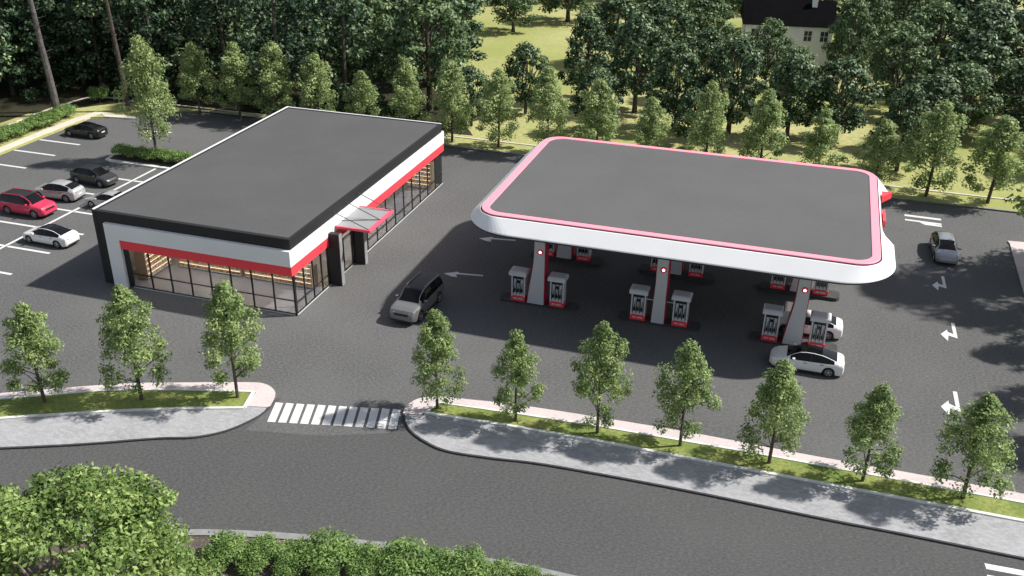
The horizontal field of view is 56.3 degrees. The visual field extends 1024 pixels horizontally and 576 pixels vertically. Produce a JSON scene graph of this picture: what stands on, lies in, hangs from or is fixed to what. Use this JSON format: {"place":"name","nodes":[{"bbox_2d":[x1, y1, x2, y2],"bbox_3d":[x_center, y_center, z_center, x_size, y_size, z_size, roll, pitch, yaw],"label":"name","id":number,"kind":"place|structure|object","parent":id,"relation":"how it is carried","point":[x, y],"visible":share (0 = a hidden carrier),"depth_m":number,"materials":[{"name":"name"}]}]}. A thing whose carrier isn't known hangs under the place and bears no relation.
{"place":"outdoors","nodes":[
{"label":"outdoors","id":0,"kind":"place"},
{"bbox_2d":[0,407,265,446],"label":"sidewalk","id":1,"kind":"structure","parent":0,"point":[73,429],"depth_m":56.14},
{"bbox_2d":[0,392,275,449],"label":"curb","id":2,"kind":"structure","parent":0,"point":[124,441],"depth_m":55.01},
{"bbox_2d":[0,390,250,416],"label":"grass verge","id":3,"kind":"object","parent":2,"relation":"on","point":[94,401],"depth_m":58.38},
{"bbox_2d":[0,300,70,402],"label":"street tree","id":4,"kind":"object","parent":3,"relation":"on","point":[32,334],"visible":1,"depth_m":56.25,"materials":[{"name":"green plant"}]},
{"bbox_2d":[95,283,172,399],"bbox_3d":[-22.500,3.266,56.958,4.638,7.979,4.174,10,28,18],"label":"street tree","id":5,"kind":"object","parent":3,"relation":"on","point":[125,315],"visible":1,"depth_m":56.20,"materials":[{"name":"green plant"}]},
{"bbox_2d":[198,278,265,397],"bbox_3d":[-16.790,3.241,57.034,3.648,8.087,4.584,1,27,1],"label":"street tree","id":6,"kind":"object","parent":3,"relation":"on","point":[226,322],"visible":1,"depth_m":56.38,"materials":[{"name":"green plant"}]},
{"bbox_2d":[0,388,254,419],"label":"verge kerb","id":7,"kind":"structure","parent":2,"relation":"on","point":[249,398],"depth_m":57.80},
{"bbox_2d":[0,382,274,406],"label":"pink path","id":8,"kind":"structure","parent":2,"relation":"on","point":[264,396],"depth_m":59.79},
{"bbox_2d":[0,1,472,135],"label":"forest floor","id":9,"kind":"structure","parent":0,"point":[14,106],"depth_m":118.11,"materials":[{"name":"green plant"}]},
{"bbox_2d":[0,0,405,104],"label":"forest","id":10,"kind":"object","parent":9,"relation":"on","point":[80,25],"visible":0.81,"depth_m":116.09,"materials":[{"name":"green plant"}]},
{"bbox_2d":[19,70,399,117],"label":"undergrowth","id":11,"kind":"object","parent":9,"relation":"on","point":[340,108],"visible":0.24,"depth_m":114.97,"materials":[{"name":"green plant"}]},
{"bbox_2d":[321,0,404,91],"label":"broadleaf tree","id":12,"kind":"object","parent":9,"relation":"on","point":[382,20],"visible":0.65,"depth_m":112.92,"materials":[{"name":"green plant"}]},
{"bbox_2d":[5,536,527,575],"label":"verge","id":13,"kind":"structure","parent":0,"point":[197,542],"depth_m":46.08,"materials":[{"name":"plant"}]},
{"bbox_2d":[0,461,224,575],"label":"shrub","id":14,"kind":"object","parent":13,"relation":"on","point":[122,510],"visible":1,"depth_m":39.67,"materials":[{"name":"green plant"}]},
{"bbox_2d":[198,527,247,567],"bbox_3d":[-13.878,12.570,46.057,2.412,1.446,2.794,-8,28,-17],"label":"shrub","id":15,"kind":"object","parent":13,"relation":"on","point":[223,544],"visible":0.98,"depth_m":45.69,"materials":[{"name":"green plant"}]},
{"bbox_2d":[234,531,286,566],"bbox_3d":[-12.090,12.633,46.142,2.567,1.296,2.323,5,27,9],"label":"shrub","id":16,"kind":"object","parent":13,"relation":"on","point":[257,545],"visible":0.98,"depth_m":45.78,"materials":[{"name":"green plant"}]},
{"bbox_2d":[269,536,311,570],"bbox_3d":[-10.530,12.803,45.923,2.253,1.225,2.310,-15,31,-28],"label":"shrub","id":17,"kind":"object","parent":13,"relation":"on","point":[289,545],"visible":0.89,"depth_m":45.66,"materials":[{"name":"green plant"}]},
{"bbox_2d":[293,525,358,575],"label":"shrub","id":18,"kind":"object","parent":13,"relation":"on","point":[323,549],"visible":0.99,"depth_m":45.48,"materials":[{"name":"green plant"}]},
{"bbox_2d":[340,540,387,575],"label":"shrub","id":19,"kind":"object","parent":13,"relation":"on","point":[364,550],"visible":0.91,"depth_m":45.44,"materials":[{"name":"green plant"}]},
{"bbox_2d":[368,533,435,575],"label":"shrub","id":20,"kind":"object","parent":13,"relation":"on","point":[394,549],"visible":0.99,"depth_m":45.06,"materials":[{"name":"green plant"}]},
{"bbox_2d":[435,541,492,575],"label":"shrub","id":21,"kind":"object","parent":13,"relation":"on","point":[459,559],"visible":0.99,"depth_m":44.95,"materials":[{"name":"green plant"}]},
{"bbox_2d":[91,106,443,315],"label":"store building","id":22,"kind":"structure","parent":0,"point":[289,191],"depth_m":73.75,"materials":[{"name":"grey"}]},
{"bbox_2d":[133,251,171,279],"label":"display shelf","id":23,"kind":"object","parent":22,"relation":"in","point":[158,263],"visible":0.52,"depth_m":73.31,"materials":[{"name":"brown wood"}]},
{"bbox_2d":[244,263,318,287],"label":"display shelf","id":24,"kind":"object","parent":22,"relation":"in","point":[288,279],"visible":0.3,"depth_m":72.58,"materials":[{"name":"brown wood"}]},
{"bbox_2d":[0,113,1023,493],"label":"parking lot","id":25,"kind":"structure","parent":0,"point":[350,343],"depth_m":68.19,"materials":[{"name":"asphalt"}]},
{"bbox_2d":[0,188,57,218],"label":"parked car","id":26,"kind":"object","parent":25,"relation":"on","point":[33,204],"visible":1,"depth_m":83.97,"materials":[{"name":"red paint"}]},
{"bbox_2d":[22,224,79,247],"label":"parked car","id":27,"kind":"object","parent":25,"relation":"on","point":[57,236],"visible":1,"depth_m":78.49,"materials":[{"name":"white paint"}]},
{"bbox_2d":[32,179,85,201],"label":"parked car","id":28,"kind":"object","parent":25,"relation":"on","point":[64,190],"visible":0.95,"depth_m":87.27,"materials":[{"name":"grey paint"}]},
{"bbox_2d":[70,164,118,187],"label":"parked car","id":29,"kind":"object","parent":25,"relation":"on","point":[97,175],"visible":1,"depth_m":90.92,"materials":[{"name":"grey paint"}]},
{"bbox_2d":[110,153,178,166],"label":"planter soil","id":30,"kind":"structure","parent":25,"relation":"on","point":[138,159],"depth_m":97.15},
{"bbox_2d":[111,35,181,159],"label":"street tree","id":31,"kind":"object","parent":30,"relation":"on","point":[145,85],"visible":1,"depth_m":93.46,"materials":[{"name":"green plant"}]},
{"bbox_2d":[267,402,400,428],"bbox_3d":[-10.668,7.671,57.553,7.898,0.001,2.061,3,27,4],"label":"crosswalk marking","id":32,"kind":"object","parent":25,"relation":"on","point":[329,414],"visible":1,"depth_m":57.52,"materials":[{"name":"paint"}]},
{"bbox_2d":[390,271,443,323],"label":"parked car","id":33,"kind":"object","parent":25,"relation":"on","point":[419,297],"visible":1,"depth_m":68.26,"materials":[{"name":"grey paint"}]},
{"bbox_2d":[500,292,578,311],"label":"pump island","id":34,"kind":"structure","parent":25,"relation":"on","point":[568,306],"depth_m":70.49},
{"bbox_2d":[509,266,529,301],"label":"fuel pump","id":35,"kind":"object","parent":34,"relation":"on","point":[519,280],"visible":1,"depth_m":70.35,"materials":[{"name":"grey"}]},
{"bbox_2d":[548,272,568,307],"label":"fuel pump","id":36,"kind":"object","parent":34,"relation":"on","point":[558,280],"visible":1,"depth_m":69.55,"materials":[{"name":"white"}]},
{"bbox_2d":[618,310,700,331],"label":"pump island","id":37,"kind":"structure","parent":25,"relation":"on","point":[691,325],"depth_m":68.24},
{"bbox_2d":[629,284,650,320],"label":"fuel pump","id":38,"kind":"object","parent":37,"relation":"on","point":[639,296],"visible":1,"depth_m":67.94,"materials":[{"name":"white"}]},
{"bbox_2d":[671,290,692,327],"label":"fuel pump","id":39,"kind":"object","parent":37,"relation":"on","point":[682,301],"visible":1,"depth_m":67.14,"materials":[{"name":"white"}]},
{"bbox_2d":[471,137,895,344],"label":"fuel canopy","id":40,"kind":"object","parent":25,"relation":"on","point":[803,226],"visible":1,"depth_m":67.60,"materials":[{"name":"white"}]},
{"bbox_2d":[749,331,836,351],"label":"pump island","id":41,"kind":"structure","parent":25,"relation":"on","point":[755,336],"depth_m":65.99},
{"bbox_2d":[761,303,783,341],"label":"fuel pump","id":42,"kind":"object","parent":41,"relation":"on","point":[773,313],"visible":1,"depth_m":65.45,"materials":[{"name":"grey"}]},
{"bbox_2d":[808,310,831,347],"bbox_3d":[20.820,2.874,64.922,1.320,2.448,1.070,9,28,16],"label":"fuel pump","id":43,"kind":"object","parent":41,"relation":"on","point":[820,320],"visible":0.91,"depth_m":64.61,"materials":[{"name":"grey"}]},
{"bbox_2d":[769,343,844,376],"bbox_3d":[19.404,4.569,62.845,4.720,1.446,2.190,9,28,16],"label":"parked car","id":44,"kind":"object","parent":25,"relation":"on","point":[814,359],"visible":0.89,"depth_m":62.16,"materials":[{"name":"white paint"}]},
{"bbox_2d":[778,310,843,339],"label":"parked car","id":45,"kind":"object","parent":25,"relation":"on","point":[835,329],"visible":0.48,"depth_m":66.38,"materials":[{"name":"white paint"}]},
{"bbox_2d":[929,231,961,263],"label":"parked car","id":46,"kind":"object","parent":25,"relation":"on","point":[943,246],"visible":1,"depth_m":77.92,"materials":[{"name":"grey paint"}]},
{"bbox_2d":[0,399,1023,575],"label":"road","id":47,"kind":"structure","parent":0,"point":[401,479],"depth_m":50.00,"materials":[{"name":"asphalt"}]},
{"bbox_2d":[25,529,575,575],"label":"kerb","id":48,"kind":"structure","parent":47,"relation":"on","point":[249,534],"depth_m":47.83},
{"bbox_2d":[0,0,1023,212],"bbox_3d":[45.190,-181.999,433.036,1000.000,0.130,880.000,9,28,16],"label":"lawn","id":49,"kind":"structure","parent":0,"point":[547,34],"depth_m":109.74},
{"bbox_2d":[27,0,59,107],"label":"pine tree","id":50,"kind":"object","parent":49,"relation":"on","point":[49,78],"visible":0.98,"depth_m":107.76,"materials":[{"name":"grey plant"}]},
{"bbox_2d":[175,41,215,113],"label":"street tree","id":51,"kind":"object","parent":49,"relation":"on","point":[195,57],"visible":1,"depth_m":109.73,"materials":[{"name":"green plant"}]},
{"bbox_2d":[211,41,261,117],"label":"street tree","id":52,"kind":"object","parent":49,"relation":"on","point":[234,64],"visible":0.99,"depth_m":108.24,"materials":[{"name":"green plant"}]},
{"bbox_2d":[249,40,295,113],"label":"street tree","id":53,"kind":"object","parent":49,"relation":"on","point":[271,60],"visible":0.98,"depth_m":106.69,"materials":[{"name":"green plant"}]},
{"bbox_2d":[292,52,338,110],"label":"street tree","id":54,"kind":"object","parent":49,"relation":"on","point":[316,77],"visible":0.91,"depth_m":105.17,"materials":[{"name":"green plant"}]},
{"bbox_2d":[342,70,379,115],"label":"street tree","id":55,"kind":"object","parent":49,"relation":"on","point":[361,86],"visible":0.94,"depth_m":104.24,"materials":[{"name":"green plant"}]},
{"bbox_2d":[386,56,431,120],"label":"street tree","id":56,"kind":"object","parent":49,"relation":"on","point":[403,96],"visible":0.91,"depth_m":102.46,"materials":[{"name":"green plant"}]},
{"bbox_2d":[379,0,471,110],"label":"broadleaf tree","id":57,"kind":"object","parent":49,"relation":"on","point":[410,26],"visible":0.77,"depth_m":109.09,"materials":[{"name":"green plant"}]},
{"bbox_2d":[393,0,488,68],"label":"broadleaf tree","id":58,"kind":"object","parent":49,"relation":"on","point":[473,26],"visible":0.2,"depth_m":123.49,"materials":[{"name":"green plant"}]},
{"bbox_2d":[428,59,478,141],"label":"street tree","id":59,"kind":"object","parent":49,"relation":"on","point":[448,75],"visible":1,"depth_m":100.94,"materials":[{"name":"green plant"}]},
{"bbox_2d":[454,64,490,125],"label":"broadleaf tree","id":60,"kind":"object","parent":49,"relation":"on","point":[469,73],"visible":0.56,"depth_m":106.29,"materials":[{"name":"green plant"}]},
{"bbox_2d":[473,67,521,147],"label":"street tree","id":61,"kind":"object","parent":49,"relation":"on","point":[498,90],"visible":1,"depth_m":99.57,"materials":[{"name":"green plant"}]},
{"bbox_2d":[487,0,539,31],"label":"broadleaf tree","id":62,"kind":"object","parent":49,"relation":"on","point":[524,6],"visible":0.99,"depth_m":151.47,"materials":[{"name":"green plant"}]},
{"bbox_2d":[502,41,549,113],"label":"broadleaf tree","id":63,"kind":"object","parent":49,"relation":"on","point":[523,53],"visible":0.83,"depth_m":110.39,"materials":[{"name":"green plant"}]},
{"bbox_2d":[523,66,571,143],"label":"street tree","id":64,"kind":"object","parent":49,"relation":"on","point":[547,92],"visible":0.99,"depth_m":97.78,"materials":[{"name":"green plant"}]},
{"bbox_2d":[535,0,595,21],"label":"broadleaf tree","id":65,"kind":"object","parent":49,"relation":"on","point":[568,5],"visible":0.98,"depth_m":158.72,"materials":[{"name":"green plant"}]},
{"bbox_2d":[555,8,612,100],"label":"broadleaf tree","id":66,"kind":"object","parent":49,"relation":"on","point":[588,22],"visible":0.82,"depth_m":114.71,"materials":[{"name":"green plant"}]},
{"bbox_2d":[564,65,623,133],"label":"broadleaf tree","id":67,"kind":"object","parent":49,"relation":"on","point":[591,77],"visible":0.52,"depth_m":104.27,"materials":[{"name":"green plant"}]},
{"bbox_2d":[574,77,619,141],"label":"street tree","id":68,"kind":"object","parent":49,"relation":"on","point":[600,108],"visible":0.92,"depth_m":96.76,"materials":[{"name":"green plant"}]},
{"bbox_2d":[581,0,648,59],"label":"broadleaf tree","id":69,"kind":"object","parent":49,"relation":"on","point":[603,9],"visible":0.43,"depth_m":130.64,"materials":[{"name":"green plant"}]},
{"bbox_2d":[601,11,676,112],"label":"broadleaf tree","id":70,"kind":"object","parent":49,"relation":"on","point":[636,29],"visible":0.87,"depth_m":110.06,"materials":[{"name":"green plant"}]},
{"bbox_2d":[632,96,673,147],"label":"street tree","id":71,"kind":"object","parent":49,"relation":"on","point":[652,112],"visible":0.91,"depth_m":95.72,"materials":[{"name":"green plant"}]},
{"bbox_2d":[624,0,698,72],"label":"broadleaf tree","id":72,"kind":"object","parent":49,"relation":"on","point":[661,10],"visible":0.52,"depth_m":123.92,"materials":[{"name":"green plant"}]},
{"bbox_2d":[647,39,709,121],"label":"broadleaf tree","id":73,"kind":"object","parent":49,"relation":"on","point":[680,57],"visible":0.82,"depth_m":104.67,"materials":[{"name":"green plant"}]},
{"bbox_2d":[667,87,715,145],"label":"broadleaf tree","id":74,"kind":"object","parent":49,"relation":"on","point":[686,103],"visible":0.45,"depth_m":100.27,"materials":[{"name":"green plant"}]},
{"bbox_2d":[673,25,733,91],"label":"broadleaf tree","id":75,"kind":"object","parent":49,"relation":"on","point":[707,37],"visible":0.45,"depth_m":115.41,"materials":[{"name":"green plant"}]},
{"bbox_2d":[676,0,735,62],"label":"broadleaf tree","id":76,"kind":"object","parent":49,"relation":"on","point":[705,17],"visible":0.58,"depth_m":132.55,"materials":[{"name":"green plant"}]},
{"bbox_2d":[683,79,730,153],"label":"street tree","id":77,"kind":"object","parent":49,"relation":"on","point":[710,108],"visible":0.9,"depth_m":93.37,"materials":[{"name":"green plant"}]},
{"bbox_2d":[691,29,767,133],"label":"broadleaf tree","id":78,"kind":"object","parent":49,"relation":"on","point":[745,51],"visible":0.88,"depth_m":103.00,"materials":[{"name":"green plant"}]},
{"bbox_2d":[737,88,789,159],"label":"street tree","id":79,"kind":"object","parent":49,"relation":"on","point":[767,113],"visible":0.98,"depth_m":92.12,"materials":[{"name":"green plant"}]},
{"bbox_2d":[746,17,794,86],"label":"broadleaf tree","id":80,"kind":"object","parent":49,"relation":"on","point":[774,29],"visible":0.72,"depth_m":121.58,"materials":[{"name":"green plant"}]},
{"bbox_2d":[758,53,822,138],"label":"broadleaf tree","id":81,"kind":"object","parent":49,"relation":"on","point":[797,67],"visible":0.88,"depth_m":102.46,"materials":[{"name":"green plant"}]},
{"bbox_2d":[799,108,850,166],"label":"street tree","id":82,"kind":"object","parent":49,"relation":"on","point":[819,141],"visible":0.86,"depth_m":91.10,"materials":[{"name":"green plant"}]},
{"bbox_2d":[804,55,884,141],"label":"broadleaf tree","id":83,"kind":"object","parent":49,"relation":"on","point":[846,69],"visible":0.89,"depth_m":101.47,"materials":[{"name":"green plant"}]},
{"bbox_2d":[821,0,875,88],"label":"broadleaf tree","id":84,"kind":"object","parent":49,"relation":"on","point":[842,45],"visible":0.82,"depth_m":120.92,"materials":[{"name":"green plant"}]},
{"bbox_2d":[833,0,894,77],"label":"broadleaf tree","id":85,"kind":"object","parent":49,"relation":"on","point":[881,17],"visible":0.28,"depth_m":125.58,"materials":[{"name":"green plant"}]},
{"bbox_2d":[849,118,910,182],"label":"street tree","id":86,"kind":"object","parent":49,"relation":"on","point":[886,127],"visible":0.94,"depth_m":89.76,"materials":[{"name":"green plant"}]},
{"bbox_2d":[868,82,933,171],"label":"broadleaf tree","id":87,"kind":"object","parent":49,"relation":"on","point":[909,96],"visible":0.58,"depth_m":93.75,"materials":[{"name":"green plant"}]},
{"bbox_2d":[864,20,939,112],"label":"broadleaf tree","id":88,"kind":"object","parent":49,"relation":"on","point":[906,35],"visible":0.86,"depth_m":110.89,"materials":[{"name":"green plant"}]},
{"bbox_2d":[871,0,952,62],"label":"broadleaf tree","id":89,"kind":"object","parent":49,"relation":"on","point":[912,8],"visible":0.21,"depth_m":131.51,"materials":[{"name":"green plant"}]},
{"bbox_2d":[900,99,966,196],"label":"street tree","id":90,"kind":"object","parent":49,"relation":"on","point":[940,142],"visible":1,"depth_m":87.77,"materials":[{"name":"green plant"}]},
{"bbox_2d":[898,71,970,149],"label":"broadleaf tree","id":91,"kind":"object","parent":49,"relation":"on","point":[943,85],"visible":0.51,"depth_m":99.15,"materials":[{"name":"green plant"}]},
{"bbox_2d":[893,0,977,78],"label":"broadleaf tree","id":92,"kind":"object","parent":49,"relation":"on","point":[938,13],"visible":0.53,"depth_m":117.40,"materials":[{"name":"green plant"}]},
{"bbox_2d":[924,59,1006,134],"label":"broadleaf tree","id":93,"kind":"object","parent":49,"relation":"on","point":[960,70],"visible":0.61,"depth_m":102.17,"materials":[{"name":"green plant"}]},
{"bbox_2d":[927,29,1021,115],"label":"broadleaf tree","id":94,"kind":"object","parent":49,"relation":"on","point":[985,48],"visible":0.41,"depth_m":107.76,"materials":[{"name":"green plant"}]},
{"bbox_2d":[939,0,1023,79],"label":"broadleaf tree","id":95,"kind":"object","parent":49,"relation":"on","point":[996,16],"visible":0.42,"depth_m":117.82,"materials":[{"name":"green plant"}]},
{"bbox_2d":[958,115,1023,203],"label":"street tree","id":96,"kind":"object","parent":49,"relation":"on","point":[1004,128],"visible":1,"depth_m":86.70,"materials":[{"name":"green plant"}]},
{"bbox_2d":[985,58,1023,134],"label":"broadleaf tree","id":97,"kind":"object","parent":49,"relation":"on","point":[1014,70],"visible":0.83,"depth_m":105.08,"materials":[{"name":"green plant"}]},
{"bbox_2d":[402,407,1023,559],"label":"island base","id":98,"kind":"object","parent":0,"point":[742,502],"visible":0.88,"depth_m":51.05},
{"bbox_2d":[403,396,1023,500],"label":"pink path","id":99,"kind":"structure","parent":98,"relation":"on","point":[416,407],"depth_m":55.75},
{"bbox_2d":[426,403,1023,518],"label":"grass verge","id":100,"kind":"object","parent":98,"relation":"on","point":[889,486],"depth_m":53.68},
{"bbox_2d":[409,308,468,408],"bbox_3d":[-4.477,4.308,56.458,3.549,6.980,3.318,20,33,34],"label":"street tree","id":101,"kind":"object","parent":100,"relation":"on","point":[437,325],"visible":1,"depth_m":55.90,"materials":[{"name":"green plant"}]},
{"bbox_2d":[490,329,546,421],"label":"street tree","id":102,"kind":"object","parent":100,"relation":"on","point":[519,362],"visible":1,"depth_m":55.12,"materials":[{"name":"green plant"}]},
{"bbox_2d":[570,320,633,433],"bbox_3d":[4.998,5.083,54.523,3.925,7.575,3.532,-23,35,-39],"label":"street tree","id":103,"kind":"object","parent":100,"relation":"on","point":[599,346],"visible":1,"depth_m":53.53,"materials":[{"name":"green plant"}]},
{"bbox_2d":[652,338,723,445],"bbox_3d":[9.830,5.980,53.529,4.075,6.975,3.243,4,27,6],"label":"street tree","id":104,"kind":"object","parent":100,"relation":"on","point":[691,355],"visible":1,"depth_m":52.80,"materials":[{"name":"green plant"}]},
{"bbox_2d":[423,401,1023,521],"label":"verge kerb","id":105,"kind":"structure","parent":100,"relation":"on","point":[742,467],"depth_m":53.83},
{"bbox_2d":[734,358,812,463],"bbox_3d":[14.426,6.791,52.268,3.893,6.778,3.640,15,30,26],"label":"street tree","id":106,"kind":"object","parent":100,"relation":"on","point":[780,392],"visible":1,"depth_m":51.50,"materials":[{"name":"green plant"}]},
{"bbox_2d":[841,381,904,481],"bbox_3d":[19.312,7.774,50.852,3.424,6.408,3.626,20,33,33],"label":"street tree","id":107,"kind":"object","parent":100,"relation":"on","point":[878,398],"visible":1,"depth_m":50.19,"materials":[{"name":"green plant"}]},
{"bbox_2d":[928,392,1017,499],"bbox_3d":[24.336,8.284,49.698,4.067,6.666,4.519,-17,32,-32],"label":"street tree","id":108,"kind":"object","parent":100,"relation":"on","point":[987,409],"visible":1,"depth_m":48.89,"materials":[{"name":"green plant"}]},
{"bbox_2d":[405,414,1023,556],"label":"sidewalk","id":109,"kind":"structure","parent":0,"point":[994,534],"depth_m":52.12,"materials":[{"name":"concrete"}]},
{"bbox_2d":[739,0,836,65],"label":"white house","id":110,"kind":"structure","parent":0,"point":[807,22],"depth_m":133.67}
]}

